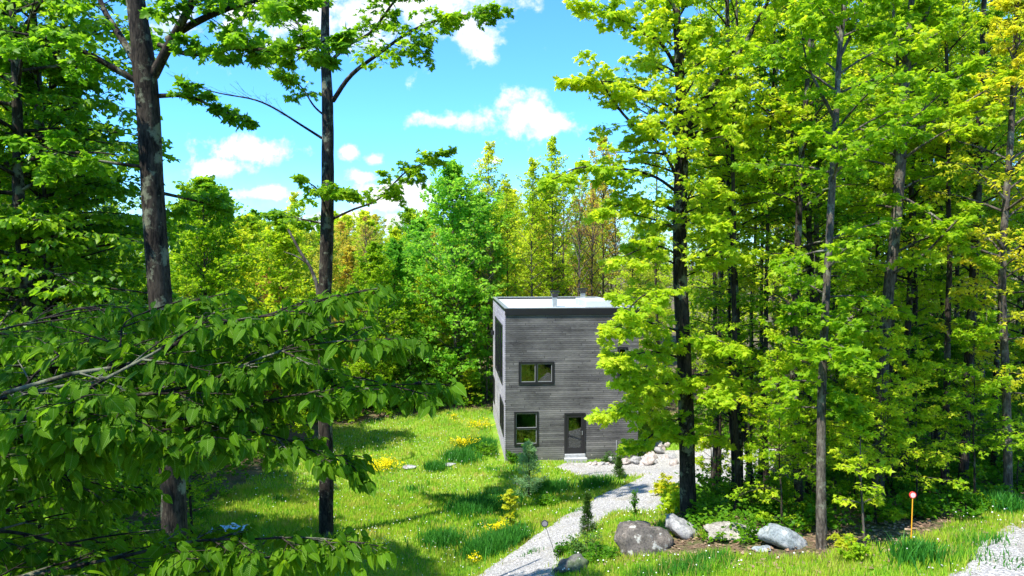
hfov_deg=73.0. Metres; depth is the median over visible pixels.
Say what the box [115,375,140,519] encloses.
broadleaf tree
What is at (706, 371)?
maple tree
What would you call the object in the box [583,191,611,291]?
broadleaf tree
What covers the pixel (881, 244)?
maple tree
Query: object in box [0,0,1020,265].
sky
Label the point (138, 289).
broadleaf tree
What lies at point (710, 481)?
shrub
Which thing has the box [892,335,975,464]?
young tree
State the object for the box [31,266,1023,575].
ground
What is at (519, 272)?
broadleaf tree
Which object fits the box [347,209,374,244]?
broadleaf tree
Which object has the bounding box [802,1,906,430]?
maple tree
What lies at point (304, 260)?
dead tree
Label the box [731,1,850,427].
maple tree
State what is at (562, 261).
broadleaf tree
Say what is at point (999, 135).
maple tree
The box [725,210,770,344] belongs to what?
maple tree
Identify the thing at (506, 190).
broadleaf tree
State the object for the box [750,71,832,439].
maple tree
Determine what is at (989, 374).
young tree
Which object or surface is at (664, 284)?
maple tree
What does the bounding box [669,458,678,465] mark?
stone
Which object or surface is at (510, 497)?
sapling
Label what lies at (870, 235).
maple tree
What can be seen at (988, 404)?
young tree
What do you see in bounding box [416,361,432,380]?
young tree
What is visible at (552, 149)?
broadleaf tree
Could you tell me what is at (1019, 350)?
young tree
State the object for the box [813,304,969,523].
young tree
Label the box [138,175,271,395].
broadleaf tree
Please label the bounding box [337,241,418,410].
broadleaf tree
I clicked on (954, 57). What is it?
maple tree
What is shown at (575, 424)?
door
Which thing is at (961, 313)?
young tree
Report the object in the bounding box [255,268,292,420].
broadleaf tree
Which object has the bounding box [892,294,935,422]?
young tree
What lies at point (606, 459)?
shrub
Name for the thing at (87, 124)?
broadleaf tree
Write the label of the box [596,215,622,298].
broadleaf tree
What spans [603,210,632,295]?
broadleaf tree
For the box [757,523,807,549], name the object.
boulder
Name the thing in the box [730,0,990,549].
maple tree
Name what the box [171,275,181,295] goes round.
broadleaf tree
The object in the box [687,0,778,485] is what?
maple tree
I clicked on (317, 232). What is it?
broadleaf tree
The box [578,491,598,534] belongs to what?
conifer sapling
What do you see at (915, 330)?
maple tree
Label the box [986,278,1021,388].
young tree
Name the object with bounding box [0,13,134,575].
broadleaf tree
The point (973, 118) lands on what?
maple tree
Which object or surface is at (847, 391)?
young tree
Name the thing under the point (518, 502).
dandelion seed heads
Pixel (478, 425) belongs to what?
yellow wildflowers
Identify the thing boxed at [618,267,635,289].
broadleaf tree
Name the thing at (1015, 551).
gravel driveway
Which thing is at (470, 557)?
yellow wildflowers
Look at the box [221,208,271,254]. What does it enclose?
broadleaf tree
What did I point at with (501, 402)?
window
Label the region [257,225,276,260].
broadleaf tree
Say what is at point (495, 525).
yellow wildflowers
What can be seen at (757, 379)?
young tree
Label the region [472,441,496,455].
shrub
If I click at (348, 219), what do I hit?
broadleaf tree
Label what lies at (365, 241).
broadleaf tree
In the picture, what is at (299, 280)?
broadleaf tree
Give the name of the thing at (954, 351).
young tree
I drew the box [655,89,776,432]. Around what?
maple tree
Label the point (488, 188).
broadleaf tree
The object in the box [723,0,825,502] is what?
maple tree
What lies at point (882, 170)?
maple tree
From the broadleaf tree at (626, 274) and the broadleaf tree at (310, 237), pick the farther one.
the broadleaf tree at (310, 237)
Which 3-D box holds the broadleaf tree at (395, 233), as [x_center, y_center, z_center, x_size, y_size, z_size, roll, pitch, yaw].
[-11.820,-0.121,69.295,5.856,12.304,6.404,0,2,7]
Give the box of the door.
[566,414,583,452]
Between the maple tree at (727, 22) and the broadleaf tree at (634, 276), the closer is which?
the maple tree at (727, 22)
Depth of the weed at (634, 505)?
19.91 m
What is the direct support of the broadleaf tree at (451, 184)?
on the ground at (683, 546)
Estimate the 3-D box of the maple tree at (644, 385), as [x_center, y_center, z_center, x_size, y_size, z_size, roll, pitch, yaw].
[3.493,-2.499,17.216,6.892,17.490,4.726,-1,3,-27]
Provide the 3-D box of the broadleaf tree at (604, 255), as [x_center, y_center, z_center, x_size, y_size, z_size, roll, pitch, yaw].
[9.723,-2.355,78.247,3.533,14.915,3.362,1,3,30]
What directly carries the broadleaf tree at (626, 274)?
on the ground at (683, 546)
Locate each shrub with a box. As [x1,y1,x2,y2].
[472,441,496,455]
[506,450,522,461]
[535,492,561,506]
[553,540,572,556]
[566,526,607,555]
[582,540,621,563]
[600,451,624,461]
[674,456,756,506]
[725,463,799,516]
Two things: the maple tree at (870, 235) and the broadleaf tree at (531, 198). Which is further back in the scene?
the broadleaf tree at (531, 198)
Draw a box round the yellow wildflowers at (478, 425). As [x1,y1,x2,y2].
[455,419,495,429]
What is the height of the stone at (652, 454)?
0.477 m
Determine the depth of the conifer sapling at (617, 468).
29.07 m
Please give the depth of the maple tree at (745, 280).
20.79 m
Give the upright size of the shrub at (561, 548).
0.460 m
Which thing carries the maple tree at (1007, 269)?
on the ground at (683, 546)
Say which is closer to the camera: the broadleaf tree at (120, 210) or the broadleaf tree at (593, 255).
the broadleaf tree at (120, 210)
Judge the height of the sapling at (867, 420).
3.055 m
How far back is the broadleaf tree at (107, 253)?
25.79 m
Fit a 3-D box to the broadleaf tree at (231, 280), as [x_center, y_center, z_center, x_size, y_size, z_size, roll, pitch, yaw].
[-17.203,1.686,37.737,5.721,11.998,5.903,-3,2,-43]
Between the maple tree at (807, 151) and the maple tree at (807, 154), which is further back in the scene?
the maple tree at (807, 154)
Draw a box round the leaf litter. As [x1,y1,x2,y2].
[599,437,1023,573]
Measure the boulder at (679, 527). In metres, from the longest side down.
0.950 x 0.823 x 0.572 m
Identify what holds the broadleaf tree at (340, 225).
on the ground at (683, 546)
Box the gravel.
[472,448,1023,575]
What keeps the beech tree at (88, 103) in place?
on the ground at (683, 546)
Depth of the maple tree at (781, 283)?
42.45 m
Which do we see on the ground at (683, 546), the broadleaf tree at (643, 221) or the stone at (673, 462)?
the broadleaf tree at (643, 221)
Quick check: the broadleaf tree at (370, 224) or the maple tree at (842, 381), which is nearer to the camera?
the maple tree at (842, 381)
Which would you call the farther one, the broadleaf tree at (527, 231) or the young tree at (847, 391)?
the broadleaf tree at (527, 231)
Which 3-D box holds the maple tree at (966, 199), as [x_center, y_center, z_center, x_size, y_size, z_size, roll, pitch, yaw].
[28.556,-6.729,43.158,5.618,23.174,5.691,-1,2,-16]
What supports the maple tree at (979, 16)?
on the ground at (683, 546)
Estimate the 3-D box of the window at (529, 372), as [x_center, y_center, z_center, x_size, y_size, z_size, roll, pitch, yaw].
[1.171,4.086,33.338,1.721,1.091,0.125,0,2,-5]
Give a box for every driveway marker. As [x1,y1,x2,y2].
[541,520,556,558]
[909,492,915,537]
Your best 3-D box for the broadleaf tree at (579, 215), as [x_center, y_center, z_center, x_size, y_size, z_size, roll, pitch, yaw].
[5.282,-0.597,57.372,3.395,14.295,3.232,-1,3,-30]
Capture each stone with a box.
[621,458,630,462]
[631,456,641,461]
[641,456,654,465]
[648,452,657,458]
[653,447,664,453]
[668,453,677,458]
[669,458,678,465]
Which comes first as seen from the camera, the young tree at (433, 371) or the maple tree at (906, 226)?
the maple tree at (906, 226)
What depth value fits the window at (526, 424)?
33.38 m
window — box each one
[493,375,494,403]
[495,316,502,384]
[500,395,503,436]
[514,411,538,445]
[519,361,553,384]
[617,347,627,377]
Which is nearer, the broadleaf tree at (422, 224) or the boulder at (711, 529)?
the boulder at (711, 529)
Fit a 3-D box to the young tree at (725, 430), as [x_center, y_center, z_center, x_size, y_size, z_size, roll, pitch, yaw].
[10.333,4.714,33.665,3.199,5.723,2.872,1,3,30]
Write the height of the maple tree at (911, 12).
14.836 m
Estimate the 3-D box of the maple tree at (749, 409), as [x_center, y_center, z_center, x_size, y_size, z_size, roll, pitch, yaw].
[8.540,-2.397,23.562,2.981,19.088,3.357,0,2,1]
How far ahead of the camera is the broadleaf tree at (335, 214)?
81.45 m
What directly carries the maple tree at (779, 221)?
on the ground at (683, 546)
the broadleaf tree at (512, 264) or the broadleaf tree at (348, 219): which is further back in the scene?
the broadleaf tree at (348, 219)
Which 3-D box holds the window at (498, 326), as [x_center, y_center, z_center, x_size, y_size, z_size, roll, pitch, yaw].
[-0.690,3.269,37.792,0.125,3.040,5.940,0,2,-5]
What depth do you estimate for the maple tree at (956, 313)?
24.26 m
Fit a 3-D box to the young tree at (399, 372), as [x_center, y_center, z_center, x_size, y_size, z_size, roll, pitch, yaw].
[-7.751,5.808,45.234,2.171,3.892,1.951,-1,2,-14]
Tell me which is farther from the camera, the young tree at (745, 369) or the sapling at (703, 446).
the young tree at (745, 369)
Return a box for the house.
[491,288,639,462]
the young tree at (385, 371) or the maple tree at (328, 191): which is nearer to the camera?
the maple tree at (328, 191)
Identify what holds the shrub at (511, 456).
on the ground at (683, 546)
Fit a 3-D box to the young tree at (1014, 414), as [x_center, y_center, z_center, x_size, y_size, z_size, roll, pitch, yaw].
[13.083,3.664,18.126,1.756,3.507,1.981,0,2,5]
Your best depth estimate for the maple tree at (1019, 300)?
27.75 m
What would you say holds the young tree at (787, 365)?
on the ground at (683, 546)
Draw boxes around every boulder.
[553,553,588,574]
[614,520,673,558]
[665,513,699,539]
[703,521,756,540]
[751,545,771,551]
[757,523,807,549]
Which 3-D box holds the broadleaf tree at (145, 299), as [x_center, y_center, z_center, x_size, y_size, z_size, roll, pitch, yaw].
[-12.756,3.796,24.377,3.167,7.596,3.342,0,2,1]
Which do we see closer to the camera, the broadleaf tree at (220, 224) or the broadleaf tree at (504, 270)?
the broadleaf tree at (504, 270)
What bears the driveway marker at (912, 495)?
on the ground at (683, 546)
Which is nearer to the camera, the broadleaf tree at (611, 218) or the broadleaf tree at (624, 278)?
the broadleaf tree at (624, 278)
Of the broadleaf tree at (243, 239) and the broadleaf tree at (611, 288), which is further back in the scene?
the broadleaf tree at (611, 288)
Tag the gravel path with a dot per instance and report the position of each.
(565, 527)
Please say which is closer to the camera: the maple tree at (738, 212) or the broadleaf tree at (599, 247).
the maple tree at (738, 212)
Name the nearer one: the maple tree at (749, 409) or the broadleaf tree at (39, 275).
the broadleaf tree at (39, 275)
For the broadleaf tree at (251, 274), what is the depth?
43.23 m
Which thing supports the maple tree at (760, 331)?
on the ground at (683, 546)
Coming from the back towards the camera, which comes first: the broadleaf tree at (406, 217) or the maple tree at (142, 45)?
the broadleaf tree at (406, 217)
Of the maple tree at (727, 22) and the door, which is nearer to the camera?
the maple tree at (727, 22)
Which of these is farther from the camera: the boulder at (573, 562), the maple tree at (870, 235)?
the maple tree at (870, 235)
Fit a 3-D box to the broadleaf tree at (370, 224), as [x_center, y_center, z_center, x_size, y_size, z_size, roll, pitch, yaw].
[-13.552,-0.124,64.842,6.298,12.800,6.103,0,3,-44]
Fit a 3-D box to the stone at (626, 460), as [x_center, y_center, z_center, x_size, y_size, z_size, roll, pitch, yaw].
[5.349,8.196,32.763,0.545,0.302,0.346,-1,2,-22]
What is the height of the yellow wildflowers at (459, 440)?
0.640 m
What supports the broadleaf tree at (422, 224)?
on the ground at (683, 546)
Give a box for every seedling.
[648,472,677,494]
[656,481,679,513]
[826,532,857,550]
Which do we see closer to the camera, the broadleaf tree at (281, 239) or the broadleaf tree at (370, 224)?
the broadleaf tree at (281, 239)
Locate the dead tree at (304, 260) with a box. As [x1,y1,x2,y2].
[283,229,318,431]
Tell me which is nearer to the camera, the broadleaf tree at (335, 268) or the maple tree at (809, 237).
the maple tree at (809, 237)
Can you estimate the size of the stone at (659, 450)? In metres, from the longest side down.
0.618 x 0.509 x 0.351 m
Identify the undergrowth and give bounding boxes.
[113,367,1023,573]
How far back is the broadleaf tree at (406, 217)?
75.96 m
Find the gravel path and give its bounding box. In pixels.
[479,447,775,575]
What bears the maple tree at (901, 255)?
on the ground at (683, 546)
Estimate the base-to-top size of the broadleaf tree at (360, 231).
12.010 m
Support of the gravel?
on the gravel path
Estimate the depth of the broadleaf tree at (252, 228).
45.14 m
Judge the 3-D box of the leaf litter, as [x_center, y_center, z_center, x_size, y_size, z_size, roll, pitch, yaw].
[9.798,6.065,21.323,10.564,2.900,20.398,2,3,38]
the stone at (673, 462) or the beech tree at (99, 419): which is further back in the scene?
the stone at (673, 462)
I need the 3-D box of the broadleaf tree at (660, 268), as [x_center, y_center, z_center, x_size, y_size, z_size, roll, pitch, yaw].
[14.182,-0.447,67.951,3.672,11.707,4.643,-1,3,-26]
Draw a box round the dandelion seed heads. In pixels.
[202,415,1022,574]
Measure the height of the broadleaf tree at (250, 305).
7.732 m
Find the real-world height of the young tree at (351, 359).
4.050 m
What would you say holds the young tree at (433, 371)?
on the ground at (683, 546)
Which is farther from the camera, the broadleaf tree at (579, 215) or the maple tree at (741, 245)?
the broadleaf tree at (579, 215)
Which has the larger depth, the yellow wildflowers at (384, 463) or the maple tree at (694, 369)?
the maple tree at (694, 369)
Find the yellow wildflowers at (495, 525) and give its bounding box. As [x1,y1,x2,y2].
[480,520,508,531]
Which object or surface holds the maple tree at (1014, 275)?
on the ground at (683, 546)
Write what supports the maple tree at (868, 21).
on the ground at (683, 546)
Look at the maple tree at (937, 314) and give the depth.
31.13 m
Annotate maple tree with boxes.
[0,0,360,560]
[168,0,514,537]
[534,0,814,520]
[631,43,674,377]
[647,22,791,486]
[653,158,712,325]
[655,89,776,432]
[657,51,763,369]
[658,36,802,490]
[663,48,710,389]
[669,0,756,486]
[672,0,817,497]
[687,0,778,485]
[687,160,738,372]
[688,0,794,513]
[689,7,768,332]
[715,0,881,515]
[719,0,793,480]
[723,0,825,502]
[723,0,905,422]
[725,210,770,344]
[729,26,887,499]
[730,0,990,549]
[731,1,796,481]
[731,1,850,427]
[741,73,902,452]
[748,1,790,404]
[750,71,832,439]
[750,85,826,374]
[759,43,824,392]
[761,0,858,495]
[779,0,895,464]
[779,10,858,240]
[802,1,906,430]
[802,36,861,301]
[809,0,1023,503]
[812,17,953,437]
[825,0,960,490]
[827,47,953,353]
[832,15,904,392]
[836,0,995,474]
[839,0,1023,455]
[840,3,944,300]
[841,0,908,388]
[853,14,970,432]
[855,49,955,424]
[868,58,937,325]
[880,0,1018,494]
[881,0,990,412]
[899,0,1023,494]
[901,101,995,381]
[903,0,1023,485]
[917,0,1023,429]
[919,0,1018,369]
[922,0,1012,443]
[940,0,1002,315]
[953,5,1023,441]
[960,12,1023,411]
[965,0,1023,468]
[972,40,1023,309]
[977,9,1020,373]
[980,151,1017,349]
[989,77,1023,429]
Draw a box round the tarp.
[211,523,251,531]
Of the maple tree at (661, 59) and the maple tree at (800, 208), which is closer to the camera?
the maple tree at (800, 208)
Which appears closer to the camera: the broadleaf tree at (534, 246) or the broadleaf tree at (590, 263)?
the broadleaf tree at (534, 246)
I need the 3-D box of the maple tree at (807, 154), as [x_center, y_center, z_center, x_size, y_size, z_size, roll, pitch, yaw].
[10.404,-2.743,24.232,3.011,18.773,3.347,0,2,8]
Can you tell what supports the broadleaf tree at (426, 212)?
on the ground at (683, 546)
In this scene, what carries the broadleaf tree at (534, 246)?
on the ground at (683, 546)
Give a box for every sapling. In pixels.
[499,489,518,525]
[509,441,545,496]
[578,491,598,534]
[611,456,625,478]
[694,416,730,476]
[826,407,894,545]
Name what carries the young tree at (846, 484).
on the ground at (683, 546)
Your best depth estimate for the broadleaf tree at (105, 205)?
21.77 m
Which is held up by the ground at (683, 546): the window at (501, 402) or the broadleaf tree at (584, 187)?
the broadleaf tree at (584, 187)
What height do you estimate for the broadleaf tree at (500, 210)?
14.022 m
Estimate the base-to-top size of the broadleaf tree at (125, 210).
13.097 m
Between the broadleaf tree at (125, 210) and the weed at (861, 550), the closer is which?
the weed at (861, 550)
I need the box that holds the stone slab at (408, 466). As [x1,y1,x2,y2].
[403,465,416,468]
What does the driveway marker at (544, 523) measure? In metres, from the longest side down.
1.303 x 0.170 x 0.024 m
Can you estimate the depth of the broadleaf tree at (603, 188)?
50.55 m
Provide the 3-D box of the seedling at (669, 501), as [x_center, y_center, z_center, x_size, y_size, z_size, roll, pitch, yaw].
[4.469,5.800,19.066,0.950,0.955,1.199,1,3,26]
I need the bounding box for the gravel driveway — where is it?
[950,523,1023,575]
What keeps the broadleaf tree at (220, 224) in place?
on the ground at (683, 546)
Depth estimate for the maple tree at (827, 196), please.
26.90 m
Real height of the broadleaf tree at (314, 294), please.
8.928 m
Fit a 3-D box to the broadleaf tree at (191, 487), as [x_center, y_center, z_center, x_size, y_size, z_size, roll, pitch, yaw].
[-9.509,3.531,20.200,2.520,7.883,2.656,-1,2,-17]
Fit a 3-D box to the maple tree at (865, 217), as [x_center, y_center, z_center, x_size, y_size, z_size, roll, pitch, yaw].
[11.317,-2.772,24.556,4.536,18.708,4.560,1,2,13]
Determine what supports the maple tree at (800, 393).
on the ground at (683, 546)
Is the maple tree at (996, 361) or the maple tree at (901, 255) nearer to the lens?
the maple tree at (996, 361)
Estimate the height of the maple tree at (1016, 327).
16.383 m
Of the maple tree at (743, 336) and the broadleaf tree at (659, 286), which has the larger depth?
the broadleaf tree at (659, 286)
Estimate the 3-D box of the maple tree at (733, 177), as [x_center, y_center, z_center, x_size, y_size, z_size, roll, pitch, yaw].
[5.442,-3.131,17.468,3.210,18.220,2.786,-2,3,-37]
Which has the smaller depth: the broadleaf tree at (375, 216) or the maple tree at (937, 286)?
the maple tree at (937, 286)
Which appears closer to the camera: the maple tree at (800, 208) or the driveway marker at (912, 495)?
the driveway marker at (912, 495)
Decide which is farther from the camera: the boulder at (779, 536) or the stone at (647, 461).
the stone at (647, 461)
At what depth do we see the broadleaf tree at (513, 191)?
71.70 m
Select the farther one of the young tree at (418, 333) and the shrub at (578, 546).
the young tree at (418, 333)
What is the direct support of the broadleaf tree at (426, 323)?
on the ground at (683, 546)
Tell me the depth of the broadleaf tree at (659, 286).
64.99 m
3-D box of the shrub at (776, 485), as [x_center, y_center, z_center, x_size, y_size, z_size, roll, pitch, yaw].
[6.647,5.129,17.794,1.810,1.543,2.166,-2,3,-43]
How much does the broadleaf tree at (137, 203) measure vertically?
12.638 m
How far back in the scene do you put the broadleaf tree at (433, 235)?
70.76 m
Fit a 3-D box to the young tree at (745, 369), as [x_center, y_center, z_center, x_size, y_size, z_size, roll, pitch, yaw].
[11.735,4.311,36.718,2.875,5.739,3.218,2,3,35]
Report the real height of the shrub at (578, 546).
0.626 m
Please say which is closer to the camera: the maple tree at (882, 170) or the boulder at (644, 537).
the boulder at (644, 537)
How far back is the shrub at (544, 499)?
25.21 m
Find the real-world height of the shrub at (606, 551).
0.529 m
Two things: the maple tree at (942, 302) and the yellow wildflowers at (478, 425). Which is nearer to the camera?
the maple tree at (942, 302)
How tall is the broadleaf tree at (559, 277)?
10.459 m
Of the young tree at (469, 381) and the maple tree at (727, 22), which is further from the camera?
the young tree at (469, 381)
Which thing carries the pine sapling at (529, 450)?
on the ground at (683, 546)
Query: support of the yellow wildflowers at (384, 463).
on the ground at (683, 546)
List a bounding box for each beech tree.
[0,0,182,550]
[0,0,191,549]
[0,283,466,575]
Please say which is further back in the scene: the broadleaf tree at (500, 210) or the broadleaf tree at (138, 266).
the broadleaf tree at (500, 210)
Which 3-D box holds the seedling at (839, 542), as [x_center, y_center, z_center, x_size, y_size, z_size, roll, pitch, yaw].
[6.767,5.165,14.049,0.531,0.402,0.684,-1,2,-25]
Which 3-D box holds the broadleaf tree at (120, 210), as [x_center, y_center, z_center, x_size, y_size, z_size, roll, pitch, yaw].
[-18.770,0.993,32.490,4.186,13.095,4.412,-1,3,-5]
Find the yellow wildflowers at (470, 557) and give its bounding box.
[468,550,481,563]
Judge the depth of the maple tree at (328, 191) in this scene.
20.86 m
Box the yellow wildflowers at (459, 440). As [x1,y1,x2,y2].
[449,435,480,447]
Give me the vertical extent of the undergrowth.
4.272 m
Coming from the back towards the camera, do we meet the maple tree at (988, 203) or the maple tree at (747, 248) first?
the maple tree at (988, 203)
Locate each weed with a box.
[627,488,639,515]
[834,531,874,560]
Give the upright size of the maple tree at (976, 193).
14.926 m
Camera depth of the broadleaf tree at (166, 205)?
49.77 m
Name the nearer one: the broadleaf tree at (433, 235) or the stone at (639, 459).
the stone at (639, 459)
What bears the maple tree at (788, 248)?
on the ground at (683, 546)
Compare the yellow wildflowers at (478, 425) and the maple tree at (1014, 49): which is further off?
the yellow wildflowers at (478, 425)
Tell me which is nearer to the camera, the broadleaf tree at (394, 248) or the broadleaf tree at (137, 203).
the broadleaf tree at (137, 203)
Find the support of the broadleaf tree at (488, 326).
on the ground at (683, 546)
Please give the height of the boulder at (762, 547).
0.146 m
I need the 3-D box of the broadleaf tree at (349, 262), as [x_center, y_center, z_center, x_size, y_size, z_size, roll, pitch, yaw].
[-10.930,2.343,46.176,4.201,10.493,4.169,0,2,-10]
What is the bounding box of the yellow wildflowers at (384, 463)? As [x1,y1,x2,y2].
[368,453,406,474]
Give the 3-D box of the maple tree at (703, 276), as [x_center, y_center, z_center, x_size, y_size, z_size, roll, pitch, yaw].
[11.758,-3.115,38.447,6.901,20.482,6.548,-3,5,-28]
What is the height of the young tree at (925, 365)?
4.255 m
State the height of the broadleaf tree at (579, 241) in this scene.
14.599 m
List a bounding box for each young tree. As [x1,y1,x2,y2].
[343,356,361,386]
[348,362,363,422]
[366,336,404,416]
[383,319,431,406]
[389,361,406,380]
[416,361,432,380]
[426,364,439,409]
[458,349,484,405]
[701,329,760,439]
[708,317,760,417]
[724,328,845,531]
[744,346,760,391]
[748,348,849,510]
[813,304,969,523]
[813,357,918,497]
[826,324,915,475]
[859,337,973,516]
[891,296,1023,509]
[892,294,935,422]
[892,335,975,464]
[918,327,1019,479]
[929,269,1017,412]
[951,307,993,382]
[977,365,1023,491]
[980,326,1023,426]
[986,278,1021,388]
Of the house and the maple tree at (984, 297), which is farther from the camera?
the house
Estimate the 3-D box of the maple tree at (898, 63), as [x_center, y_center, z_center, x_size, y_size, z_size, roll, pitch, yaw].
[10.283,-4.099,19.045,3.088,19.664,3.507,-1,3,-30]
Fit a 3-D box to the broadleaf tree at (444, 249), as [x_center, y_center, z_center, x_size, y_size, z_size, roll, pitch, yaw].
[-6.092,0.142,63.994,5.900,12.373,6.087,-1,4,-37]
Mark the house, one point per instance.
(551, 390)
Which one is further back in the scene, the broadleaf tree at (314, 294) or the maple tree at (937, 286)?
the broadleaf tree at (314, 294)
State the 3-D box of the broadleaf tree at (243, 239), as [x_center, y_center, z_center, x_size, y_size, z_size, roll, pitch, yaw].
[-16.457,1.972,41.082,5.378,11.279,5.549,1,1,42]
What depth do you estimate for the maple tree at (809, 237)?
18.67 m
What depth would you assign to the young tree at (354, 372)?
40.62 m
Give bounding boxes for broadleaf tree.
[0,8,144,478]
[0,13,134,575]
[0,26,207,575]
[2,202,93,370]
[4,149,147,371]
[7,39,145,373]
[72,198,126,330]
[88,204,143,302]
[93,207,146,302]
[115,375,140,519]
[117,198,146,296]
[125,289,175,488]
[127,248,146,295]
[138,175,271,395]
[139,213,248,379]
[140,274,226,537]
[165,199,217,285]
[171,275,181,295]
[206,213,234,232]
[210,226,263,345]
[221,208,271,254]
[232,212,281,307]
[234,223,334,447]
[237,296,272,421]
[240,265,262,296]
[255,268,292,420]
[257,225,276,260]
[272,191,318,327]
[275,258,314,391]
[297,229,331,361]
[299,267,333,327]
[310,227,349,283]
[311,229,346,355]
[318,210,356,273]
[331,245,367,374]
[332,220,358,284]
[334,214,359,277]
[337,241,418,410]
[343,219,395,318]
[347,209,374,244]
[347,223,385,357]
[356,216,374,375]
[359,213,391,241]
[360,237,430,380]
[379,225,408,328]
[388,206,424,328]
[389,217,451,372]
[394,158,511,406]
[399,265,459,383]
[405,209,440,277]
[425,227,465,342]
[427,231,441,260]
[431,192,524,391]
[444,259,473,357]
[463,140,523,375]
[474,240,501,402]
[477,205,524,323]
[489,178,530,323]
[490,188,536,296]
[503,233,528,296]
[505,156,555,296]
[511,239,534,296]
[516,186,588,296]
[523,212,560,296]
[524,135,581,296]
[526,244,577,296]
[550,188,576,296]
[559,195,593,295]
[562,185,600,295]
[564,226,593,295]
[567,173,605,295]
[568,228,605,297]
[570,132,626,297]
[574,183,609,296]
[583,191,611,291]
[596,182,619,275]
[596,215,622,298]
[597,201,608,294]
[599,196,666,378]
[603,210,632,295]
[605,256,619,296]
[613,235,646,344]
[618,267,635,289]
[621,218,662,318]
[640,243,673,343]
[641,231,672,341]
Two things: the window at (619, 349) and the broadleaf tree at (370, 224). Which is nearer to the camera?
the window at (619, 349)
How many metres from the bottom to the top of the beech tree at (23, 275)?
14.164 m
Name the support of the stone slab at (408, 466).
on the ground at (683, 546)
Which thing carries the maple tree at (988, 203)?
on the ground at (683, 546)
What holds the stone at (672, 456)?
on the gravel path
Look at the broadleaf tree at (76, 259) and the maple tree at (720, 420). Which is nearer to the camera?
the broadleaf tree at (76, 259)
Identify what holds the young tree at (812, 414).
on the ground at (683, 546)
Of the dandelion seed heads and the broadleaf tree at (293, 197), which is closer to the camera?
the dandelion seed heads

